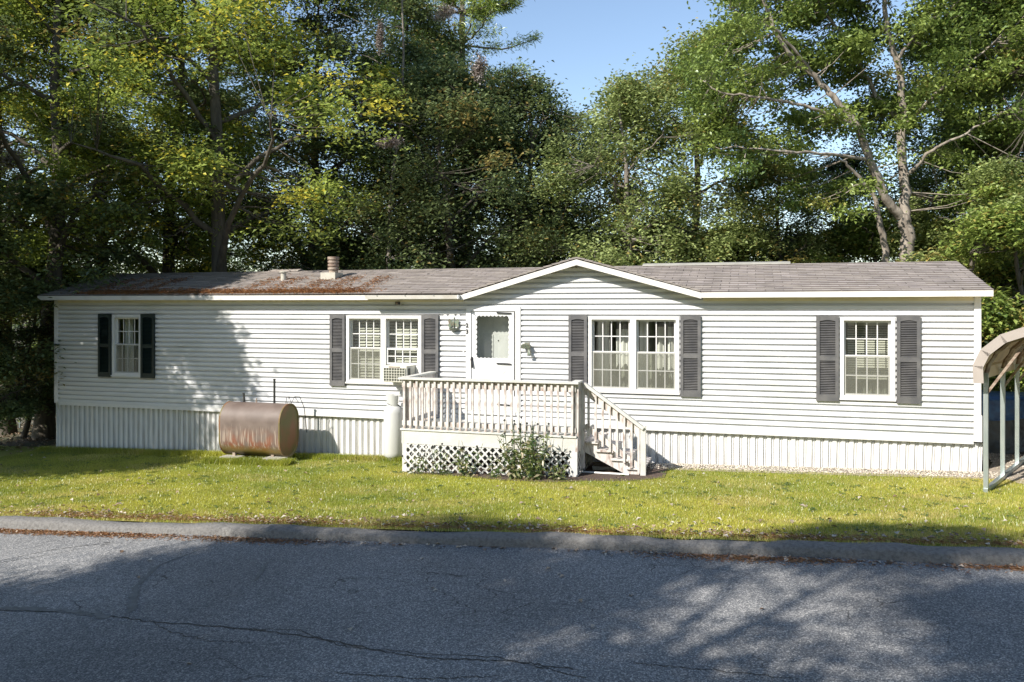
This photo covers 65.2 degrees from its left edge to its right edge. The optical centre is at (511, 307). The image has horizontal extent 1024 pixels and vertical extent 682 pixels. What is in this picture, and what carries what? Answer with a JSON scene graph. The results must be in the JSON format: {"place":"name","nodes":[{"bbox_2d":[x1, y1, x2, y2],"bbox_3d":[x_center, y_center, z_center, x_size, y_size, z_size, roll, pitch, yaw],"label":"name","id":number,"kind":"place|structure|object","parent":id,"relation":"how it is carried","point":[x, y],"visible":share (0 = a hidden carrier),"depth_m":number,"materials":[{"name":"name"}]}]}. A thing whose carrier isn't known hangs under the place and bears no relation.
{"place":"outdoors","nodes":[
{"label":"outdoors","id":0,"kind":"place"},
{"bbox_2d":[0,419,55,453],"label":"fallen leaves","id":1,"kind":"object","parent":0,"point":[21,444],"visible":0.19,"depth_m":19.71,"materials":[{"name":"brown plant"}]},
{"bbox_2d":[199,455,297,466],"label":"grass","id":2,"kind":"structure","parent":0,"point":[243,460],"depth_m":15.50,"materials":[{"name":"green plant"}]},
{"bbox_2d":[0,319,991,540],"bbox_3d":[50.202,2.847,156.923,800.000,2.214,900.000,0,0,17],"label":"ground","id":3,"kind":"structure","parent":0,"point":[21,440],"depth_m":19.60,"materials":[{"name":"brown soil"}]},
{"bbox_2d":[0,95,16,268],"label":"shade tree","id":4,"kind":"object","parent":3,"relation":"on","point":[3,96],"visible":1,"depth_m":16.65,"materials":[{"name":"green plant"}]},
{"bbox_2d":[0,254,75,437],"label":"sapling","id":5,"kind":"object","parent":3,"relation":"on","point":[49,393],"visible":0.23,"depth_m":20.05,"materials":[{"name":"green plant"}]},
{"bbox_2d":[0,277,76,438],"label":"sapling","id":6,"kind":"object","parent":3,"relation":"on","point":[14,403],"visible":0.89,"depth_m":18.39,"materials":[{"name":"green plant"}]},
{"bbox_2d":[12,261,103,422],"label":"sapling","id":7,"kind":"object","parent":3,"relation":"on","point":[40,312],"depth_m":23.00,"materials":[{"name":"green plant"}]},
{"bbox_2d":[0,5,149,260],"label":"maple tree","id":8,"kind":"object","parent":3,"relation":"on","point":[27,76],"visible":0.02,"depth_m":24.59,"materials":[{"name":"green plant"}]},
{"bbox_2d":[0,0,171,434],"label":"maple tree","id":9,"kind":"object","parent":3,"relation":"on","point":[36,256],"visible":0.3,"depth_m":20.75,"materials":[{"name":"green plant"}]},
{"bbox_2d":[0,0,263,439],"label":"maple tree","id":10,"kind":"object","parent":3,"relation":"on","point":[35,202],"visible":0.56,"depth_m":19.46,"materials":[{"name":"green plant"}]},
{"bbox_2d":[0,143,28,173],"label":"silk nest","id":11,"kind":"object","parent":10,"relation":"attached to","point":[8,160],"visible":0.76,"depth_m":18.95,"materials":[{"name":"grey fabric"}]},
{"bbox_2d":[0,0,328,276],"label":"maple tree","id":12,"kind":"object","parent":3,"relation":"on","point":[17,5],"visible":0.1,"depth_m":22.42,"materials":[{"name":"green plant"}]},
{"bbox_2d":[0,0,336,272],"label":"maple tree","id":13,"kind":"object","parent":3,"relation":"on","point":[168,258],"visible":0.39,"depth_m":21.27,"materials":[{"name":"green plant"}]},
{"bbox_2d":[161,259,233,272],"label":"sapling","id":14,"kind":"object","parent":3,"relation":"on","point":[190,269],"visible":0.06,"depth_m":24.23,"materials":[{"name":"green plant"}]},
{"bbox_2d":[0,0,427,271],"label":"maple tree","id":15,"kind":"object","parent":3,"relation":"on","point":[316,113],"visible":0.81,"depth_m":19.45,"materials":[{"name":"green plant"}]},
{"bbox_2d":[134,0,301,271],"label":"pine tree","id":16,"kind":"object","parent":3,"relation":"on","point":[238,250],"visible":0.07,"depth_m":28.77,"materials":[{"name":"green plant"}]},
{"bbox_2d":[110,0,459,271],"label":"maple tree","id":17,"kind":"object","parent":3,"relation":"on","point":[339,44],"visible":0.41,"depth_m":23.35,"materials":[{"name":"green plant"}]},
{"bbox_2d":[271,262,316,270],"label":"sapling","id":18,"kind":"object","parent":3,"relation":"on","point":[289,266],"visible":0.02,"depth_m":23.87,"materials":[{"name":"green plant"}]},
{"bbox_2d":[290,229,392,269],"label":"sapling","id":19,"kind":"object","parent":3,"relation":"on","point":[345,246],"visible":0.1,"depth_m":24.33,"materials":[{"name":"green plant"}]},
{"bbox_2d":[232,0,518,268],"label":"maple tree","id":20,"kind":"object","parent":3,"relation":"on","point":[411,7],"visible":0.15,"depth_m":27.96,"materials":[{"name":"green plant"}]},
{"bbox_2d":[234,0,530,270],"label":"dead tree","id":21,"kind":"object","parent":3,"relation":"on","point":[400,126],"visible":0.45,"depth_m":22.77,"materials":[{"name":"wood"}]},
{"bbox_2d":[384,392,402,460],"bbox_3d":[-2.296,2.336,15.745,0.380,1.380,0.552,0,0,16],"label":"propane cylinder","id":22,"kind":"object","parent":3,"relation":"on","point":[393,415],"visible":0.81,"depth_m":15.51,"materials":[{"name":"white paint"}]},
{"bbox_2d":[280,23,538,269],"bbox_3d":[-3.472,-2.885,26.198,8.887,12.967,9.371,0,0,-36],"label":"beech tree","id":23,"kind":"object","parent":3,"relation":"on","point":[410,48],"visible":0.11,"depth_m":25.01,"materials":[{"name":"green plant"}]},
{"bbox_2d":[426,2,458,30],"bbox_3d":[-2.060,-8.749,23.990,1.091,0.975,0.636,0,0,0],"label":"silk nest","id":24,"kind":"object","parent":23,"relation":"attached to","point":[445,12],"visible":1,"depth_m":23.95,"materials":[{"name":"grey fabric"}]},
{"bbox_2d":[284,42,569,324],"bbox_3d":[-2.032,-2.067,22.698,9.168,11.044,8.957,0,0,-11],"label":"beech tree","id":25,"kind":"object","parent":3,"relation":"on","point":[439,86],"visible":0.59,"depth_m":21.88,"materials":[{"name":"green plant"}]},
{"bbox_2d":[374,18,384,62],"bbox_3d":[-3.301,-6.662,20.002,0.312,1.146,0.236,0,0,-12],"label":"silk nest","id":26,"kind":"object","parent":25,"relation":"hanging from","point":[379,38],"visible":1,"depth_m":19.98,"materials":[{"name":"grey fabric"}]},
{"bbox_2d":[373,135,404,152],"bbox_3d":[-3.036,-4.043,19.647,0.834,0.456,0.573,0,0,0],"label":"silk nest","id":27,"kind":"object","parent":25,"relation":"on","point":[392,142],"visible":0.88,"depth_m":19.55,"materials":[{"name":"grey fabric"}]},
{"bbox_2d":[469,51,488,83],"bbox_3d":[-0.872,-6.142,20.491,0.574,0.882,0.342,0,0,-6],"label":"silk nest","id":28,"kind":"object","parent":25,"relation":"on","point":[479,67],"visible":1,"depth_m":20.47,"materials":[{"name":"grey fabric"}]},
{"bbox_2d":[2,196,914,360],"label":"distant wood","id":29,"kind":"object","parent":3,"relation":"on","point":[37,322],"visible":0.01,"depth_m":41.21,"materials":[{"name":"green plant"}]},
{"bbox_2d":[364,0,553,246],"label":"pine tree","id":30,"kind":"object","parent":3,"relation":"on","point":[481,11],"visible":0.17,"depth_m":30.37,"materials":[{"name":"green plant"}]},
{"bbox_2d":[437,246,514,268],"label":"sapling","id":31,"kind":"object","parent":3,"relation":"on","point":[462,264],"visible":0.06,"depth_m":23.44,"materials":[{"name":"green plant"}]},
{"bbox_2d":[0,446,1023,548],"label":"lawn","id":32,"kind":"structure","parent":3,"relation":"on","point":[24,449],"depth_m":11.71,"materials":[{"name":"green plant"}]},
{"bbox_2d":[30,445,427,462],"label":"grass","id":33,"kind":"structure","parent":32,"relation":"on","point":[177,452],"depth_m":16.83,"materials":[{"name":"green plant"}]},
{"bbox_2d":[220,454,244,457],"bbox_3d":[-5.560,3.016,15.924,0.400,0.145,0.300,0,0,16],"label":"concrete block","id":34,"kind":"object","parent":32,"relation":"on","point":[237,456],"depth_m":15.86,"materials":[{"name":"grey concrete"}]},
{"bbox_2d":[219,379,306,457],"bbox_3d":[-4.978,2.261,16.011,1.546,1.703,0.736,0,0,17],"label":"oil tank","id":35,"kind":"object","parent":34,"relation":"on","point":[256,428],"visible":0.98,"depth_m":15.75,"materials":[{"name":"metal"}]},
{"bbox_2d":[263,456,287,459],"bbox_3d":[-4.612,2.987,15.602,0.400,0.145,0.300,0,0,16],"label":"concrete block","id":36,"kind":"object","parent":32,"relation":"on","point":[278,457],"depth_m":15.60,"materials":[{"name":"grey concrete"}]},
{"bbox_2d":[1,452,1012,538],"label":"weeds","id":37,"kind":"object","parent":32,"relation":"on","point":[744,529],"visible":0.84,"depth_m":11.41,"materials":[{"name":"green plant"}]},
{"bbox_2d":[0,454,1021,537],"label":"fallen leaves","id":38,"kind":"object","parent":32,"relation":"on","point":[542,524],"visible":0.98,"depth_m":10.12,"materials":[{"name":"brown plant"}]},
{"bbox_2d":[0,500,1023,546],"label":"fallen leaves","id":39,"kind":"object","parent":32,"relation":"on","point":[538,525],"visible":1,"depth_m":9.10,"materials":[{"name":"brown plant"}]},
{"bbox_2d":[356,56,667,268],"bbox_3d":[0.686,-2.077,24.625,9.168,11.044,8.957,0,0,14],"label":"beech tree","id":40,"kind":"object","parent":3,"relation":"on","point":[537,100],"visible":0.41,"depth_m":23.34,"materials":[{"name":"green plant"}]},
{"bbox_2d":[37,257,993,471],"bbox_3d":[-0.893,1.153,17.819,19.352,4.595,4.775,0,0,17],"label":"mobile home","id":41,"kind":"object","parent":3,"relation":"on","point":[867,365],"visible":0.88,"depth_m":15.11,"materials":[{"name":"white plastic"}]},
{"bbox_2d":[111,315,139,376],"bbox_3d":[-8.527,0.841,18.076,0.810,1.382,0.555,0,0,16],"label":"window","id":42,"kind":"structure","parent":41,"relation":"in","point":[132,322],"depth_m":17.96,"materials":[{"name":"white glass"}]},
{"bbox_2d":[75,283,384,295],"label":"pine needles","id":43,"kind":"object","parent":41,"relation":"on","point":[231,291],"visible":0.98,"depth_m":17.10,"materials":[{"name":"brown plant"}]},
{"bbox_2d":[96,274,397,290],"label":"pine needles","id":44,"kind":"object","parent":41,"relation":"on","point":[252,284],"visible":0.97,"depth_m":17.74,"materials":[{"name":"brown plant"}]},
{"bbox_2d":[345,315,421,384],"bbox_3d":[-2.514,0.841,16.295,1.670,1.382,0.559,0,0,17],"label":"window","id":45,"kind":"structure","parent":41,"relation":"in","point":[383,340],"depth_m":16.24,"materials":[{"name":"white glass"}]},
{"bbox_2d":[383,364,417,382],"bbox_3d":[-2.181,1.290,15.765,0.570,0.320,0.486,0,0,17],"label":"air conditioner","id":46,"kind":"object","parent":41,"relation":"attached to","point":[392,372],"visible":0.86,"depth_m":15.57,"materials":[{"name":"beige plastic"}]},
{"bbox_2d":[365,295,459,298],"bbox_3d":[-1.955,-0.213,15.577,1.970,0.077,0.122,0,0,16],"label":"gutter","id":47,"kind":"object","parent":41,"relation":"attached to","point":[412,296],"visible":1,"depth_m":15.54,"materials":[{"name":"white metal"}]},
{"bbox_2d":[444,314,459,330],"bbox_3d":[-1.169,0.270,15.653,0.312,0.359,0.209,0,0,52],"label":"wall ornament","id":48,"kind":"object","parent":41,"relation":"attached to","point":[453,323],"depth_m":15.61,"materials":[{"name":"metal"}]},
{"bbox_2d":[470,311,514,411],"bbox_3d":[-0.368,1.025,15.410,0.900,1.920,0.074,0,0,16],"label":"storm door","id":49,"kind":"structure","parent":41,"relation":"in","point":[481,368],"depth_m":15.41,"materials":[{"name":"white metal"}]},
{"bbox_2d":[478,315,508,358],"bbox_3d":[-0.260,1.030,15.752,0.860,1.920,0.060,0,0,17],"label":"inner door","id":50,"kind":"structure","parent":41,"relation":"in","point":[493,334],"depth_m":15.76,"materials":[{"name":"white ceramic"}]},
{"bbox_2d":[521,343,530,355],"bbox_3d":[0.281,0.784,15.150,0.210,0.248,0.177,0,0,17],"label":"wall light","id":51,"kind":"object","parent":41,"relation":"attached to","point":[526,345],"visible":1,"depth_m":15.10,"materials":[{"name":"grey metal"}]},
{"bbox_2d":[588,316,679,394],"bbox_3d":[2.314,0.856,14.970,1.680,1.412,0.760,0,0,17],"label":"window","id":52,"kind":"structure","parent":41,"relation":"in","point":[635,354],"depth_m":14.92,"materials":[{"name":"white glass"}]},
{"bbox_2d":[839,317,895,401],"bbox_3d":[6.084,0.856,13.790,0.880,1.412,0.638,0,0,17],"label":"window","id":53,"kind":"structure","parent":41,"relation":"in","point":[867,344],"depth_m":13.78,"materials":[{"name":"white glass"}]},
{"bbox_2d":[398,371,651,476],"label":"wooden deck","id":54,"kind":"structure","parent":3,"relation":"on","point":[423,423],"depth_m":13.81,"materials":[{"name":"paint"}]},
{"bbox_2d":[401,458,667,481],"bbox_3d":[0.333,2.870,14.095,4.700,0.152,2.020,0,0,17],"label":"mulch bed","id":55,"kind":"object","parent":3,"relation":"on","point":[654,472],"visible":0.38,"depth_m":13.71,"materials":[{"name":"soil"}]},
{"bbox_2d":[401,450,428,474],"bbox_3d":[-1.693,2.757,14.028,0.523,0.528,0.292,0,0,17],"label":"coneflower plant","id":56,"kind":"object","parent":55,"relation":"on","point":[423,465],"visible":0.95,"depth_m":14.01,"materials":[{"name":"green plant"}]},
{"bbox_2d":[423,443,458,474],"bbox_3d":[-1.224,2.685,13.886,0.653,0.675,0.310,0,0,17],"label":"coneflower plant","id":57,"kind":"object","parent":55,"relation":"on","point":[439,463],"visible":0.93,"depth_m":13.91,"materials":[{"name":"green plant"}]},
{"bbox_2d":[450,443,483,476],"bbox_3d":[-0.807,2.627,13.731,0.629,0.728,0.349,0,0,16],"label":"coneflower plant","id":58,"kind":"object","parent":55,"relation":"on","point":[464,470],"visible":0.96,"depth_m":13.69,"materials":[{"name":"green plant"}]},
{"bbox_2d":[487,454,507,477],"bbox_3d":[-0.259,2.733,13.529,0.365,0.557,0.270,0,0,-21],"label":"coneflower plant","id":59,"kind":"object","parent":55,"relation":"on","point":[498,468],"visible":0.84,"depth_m":13.53,"materials":[{"name":"green plant"}]},
{"bbox_2d":[496,416,541,478],"bbox_3d":[0.120,2.404,13.343,0.758,1.150,0.419,0,0,17],"label":"coneflower plant","id":60,"kind":"object","parent":55,"relation":"on","point":[517,473],"visible":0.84,"depth_m":13.33,"materials":[{"name":"green plant"}]},
{"bbox_2d":[517,423,553,479],"bbox_3d":[0.367,2.445,13.234,0.651,1.131,0.472,0,0,16],"label":"coneflower plant","id":61,"kind":"object","parent":55,"relation":"on","point":[532,473],"visible":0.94,"depth_m":13.19,"materials":[{"name":"green plant"}]},
{"bbox_2d":[546,456,568,480],"bbox_3d":[0.790,2.681,13.164,0.448,0.485,0.380,0,0,33],"label":"coneflower plant","id":62,"kind":"object","parent":55,"relation":"on","point":[554,472],"visible":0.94,"depth_m":13.14,"materials":[{"name":"green plant"}]},
{"bbox_2d":[578,471,628,474],"bbox_3d":[1.550,2.811,13.625,0.910,0.061,0.032,0,0,25],"label":"edging pipe","id":63,"kind":"object","parent":55,"relation":"on","point":[604,473],"visible":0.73,"depth_m":13.61,"materials":[{"name":"white plastic"}]},
{"bbox_2d":[593,463,615,470],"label":"paving block","id":64,"kind":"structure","parent":55,"relation":"on","point":[597,466],"depth_m":14.01,"materials":[{"name":"concrete"}]},
{"bbox_2d":[502,207,611,265],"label":"sapling","id":65,"kind":"object","parent":3,"relation":"on","point":[574,228],"visible":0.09,"depth_m":23.92,"materials":[{"name":"green plant"}]},
{"bbox_2d":[458,93,666,265],"bbox_3d":[1.973,-1.889,26.938,7.300,10.651,7.698,0,0,18],"label":"beech tree","id":66,"kind":"object","parent":3,"relation":"on","point":[590,208],"visible":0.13,"depth_m":25.39,"materials":[{"name":"green plant"}]},
{"bbox_2d":[589,243,654,265],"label":"sapling","id":67,"kind":"object","parent":3,"relation":"on","point":[629,261],"visible":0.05,"depth_m":22.27,"materials":[{"name":"green plant"}]},
{"bbox_2d":[488,52,787,266],"bbox_3d":[3.540,-1.888,22.593,8.450,10.419,8.649,0,0,10],"label":"ash tree","id":68,"kind":"object","parent":3,"relation":"on","point":[622,98],"visible":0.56,"depth_m":21.85,"materials":[{"name":"green plant"}]},
{"bbox_2d":[605,218,735,262],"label":"sapling","id":69,"kind":"object","parent":3,"relation":"on","point":[688,226],"visible":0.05,"depth_m":25.14,"materials":[{"name":"green plant"}]},
{"bbox_2d":[559,11,834,262],"bbox_3d":[5.811,-2.901,24.581,9.036,12.504,8.570,0,0,2],"label":"ash tree","id":70,"kind":"object","parent":3,"relation":"on","point":[698,161],"visible":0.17,"depth_m":23.52,"materials":[{"name":"green plant"}]},
{"bbox_2d":[678,215,812,263],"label":"sapling","id":71,"kind":"object","parent":3,"relation":"on","point":[736,243],"visible":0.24,"depth_m":22.36,"materials":[{"name":"green plant"}]},
{"bbox_2d":[705,144,868,262],"bbox_3d":[7.773,-1.006,24.225,6.024,8.336,5.713,0,0,-29],"label":"ash tree","id":72,"kind":"object","parent":3,"relation":"on","point":[765,213],"visible":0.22,"depth_m":23.23,"materials":[{"name":"green plant"}]},
{"bbox_2d":[753,228,870,262],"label":"sapling","id":73,"kind":"object","parent":3,"relation":"on","point":[828,248],"visible":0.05,"depth_m":24.34,"materials":[{"name":"green plant"}]},
{"bbox_2d":[655,463,1006,479],"bbox_3d":[5.026,2.754,13.565,6.000,0.181,0.670,0,0,17],"label":"gravel strip","id":74,"kind":"object","parent":3,"relation":"on","point":[859,473],"visible":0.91,"depth_m":13.33,"materials":[{"name":"grey gravel"}]},
{"bbox_2d":[647,462,1014,478],"label":"gravel","id":75,"kind":"structure","parent":3,"relation":"on","point":[853,470],"depth_m":13.51,"materials":[{"name":"grey gravel"}]},
{"bbox_2d":[648,0,1023,261],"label":"oak tree","id":76,"kind":"object","parent":3,"relation":"on","point":[959,42],"visible":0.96,"depth_m":20.63,"materials":[{"name":"green plant"}]},
{"bbox_2d":[782,207,911,262],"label":"sapling","id":77,"kind":"object","parent":3,"relation":"on","point":[858,240],"visible":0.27,"depth_m":23.23,"materials":[{"name":"green plant"}]},
{"bbox_2d":[766,142,943,262],"bbox_3d":[10.404,-1.104,26.246,6.929,8.544,7.092,0,0,-16],"label":"ash tree","id":78,"kind":"object","parent":3,"relation":"on","point":[839,166],"visible":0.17,"depth_m":25.55,"materials":[{"name":"green plant"}]},
{"bbox_2d":[822,99,1023,263],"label":"ash tree","id":79,"kind":"object","parent":3,"relation":"on","point":[913,178],"visible":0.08,"depth_m":24.44,"materials":[{"name":"green plant"}]},
{"bbox_2d":[836,0,1022,243],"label":"maple tree","id":80,"kind":"object","parent":3,"relation":"on","point":[853,149],"visible":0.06,"depth_m":25.39,"materials":[{"name":"green plant"}]},
{"bbox_2d":[856,212,1020,295],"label":"sapling","id":81,"kind":"object","parent":3,"relation":"on","point":[928,232],"visible":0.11,"depth_m":22.02,"materials":[{"name":"green plant"}]},
{"bbox_2d":[873,1,1023,307],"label":"maple tree","id":82,"kind":"object","parent":3,"relation":"on","point":[916,204],"visible":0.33,"depth_m":20.51,"materials":[{"name":"green plant"}]},
{"bbox_2d":[885,186,1023,391],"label":"sapling","id":83,"kind":"object","parent":3,"relation":"on","point":[922,257],"visible":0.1,"depth_m":19.06,"materials":[{"name":"green plant"}]},
{"bbox_2d":[891,8,1023,259],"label":"tree","id":84,"kind":"object","parent":3,"relation":"on","point":[974,150],"visible":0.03,"depth_m":23.79,"materials":[{"name":"green plant"}]},
{"bbox_2d":[930,195,1023,391],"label":"sapling","id":85,"kind":"object","parent":3,"relation":"on","point":[990,232],"visible":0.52,"depth_m":17.32,"materials":[{"name":"green plant"}]},
{"bbox_2d":[941,252,1022,338],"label":"sapling","id":86,"kind":"object","parent":3,"relation":"on","point":[1013,293],"visible":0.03,"depth_m":19.13,"materials":[{"name":"green plant"}]},
{"bbox_2d":[989,453,1023,482],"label":"gravel pad","id":87,"kind":"object","parent":3,"relation":"on","point":[992,468],"visible":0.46,"depth_m":13.41,"materials":[{"name":"beige gravel"}]},
{"bbox_2d":[972,327,1023,492],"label":"carport","id":88,"kind":"object","parent":87,"relation":"on","point":[1001,354],"visible":0.97,"depth_m":11.88,"materials":[{"name":"metal"}]},
{"bbox_2d":[974,390,1023,453],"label":"tarp covered pile","id":89,"kind":"object","parent":87,"relation":"on","point":[994,422],"visible":0.15,"depth_m":14.76,"materials":[{"name":"blue plastic"}]},
{"bbox_2d":[982,453,1023,482],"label":"gravel","id":90,"kind":"structure","parent":87,"relation":"on","point":[1005,462],"depth_m":13.94,"materials":[{"name":"beige gravel"}]},
{"bbox_2d":[0,0,1022,273],"label":"sky","id":91,"kind":"structure","parent":0,"point":[582,37],"materials":[{"name":"blue"}]},
{"bbox_2d":[0,528,1023,681],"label":"road","id":92,"kind":"structure","parent":0,"point":[79,608],"depth_m":6.40,"materials":[{"name":"grey asphalt"}]},
{"bbox_2d":[120,550,763,663],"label":"fallen leaves","id":93,"kind":"object","parent":92,"relation":"on","point":[580,600],"visible":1,"depth_m":7.14,"materials":[{"name":"brown plant"}]},
{"bbox_2d":[0,516,1023,565],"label":"kerb","id":94,"kind":"structure","parent":92,"relation":"on","point":[890,551],"depth_m":8.26,"materials":[{"name":"concrete"}]},
{"bbox_2d":[0,527,1023,573],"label":"fallen leaves","id":95,"kind":"object","parent":92,"relation":"on","point":[604,552],"visible":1,"depth_m":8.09,"materials":[{"name":"brown plant"}]}
]}

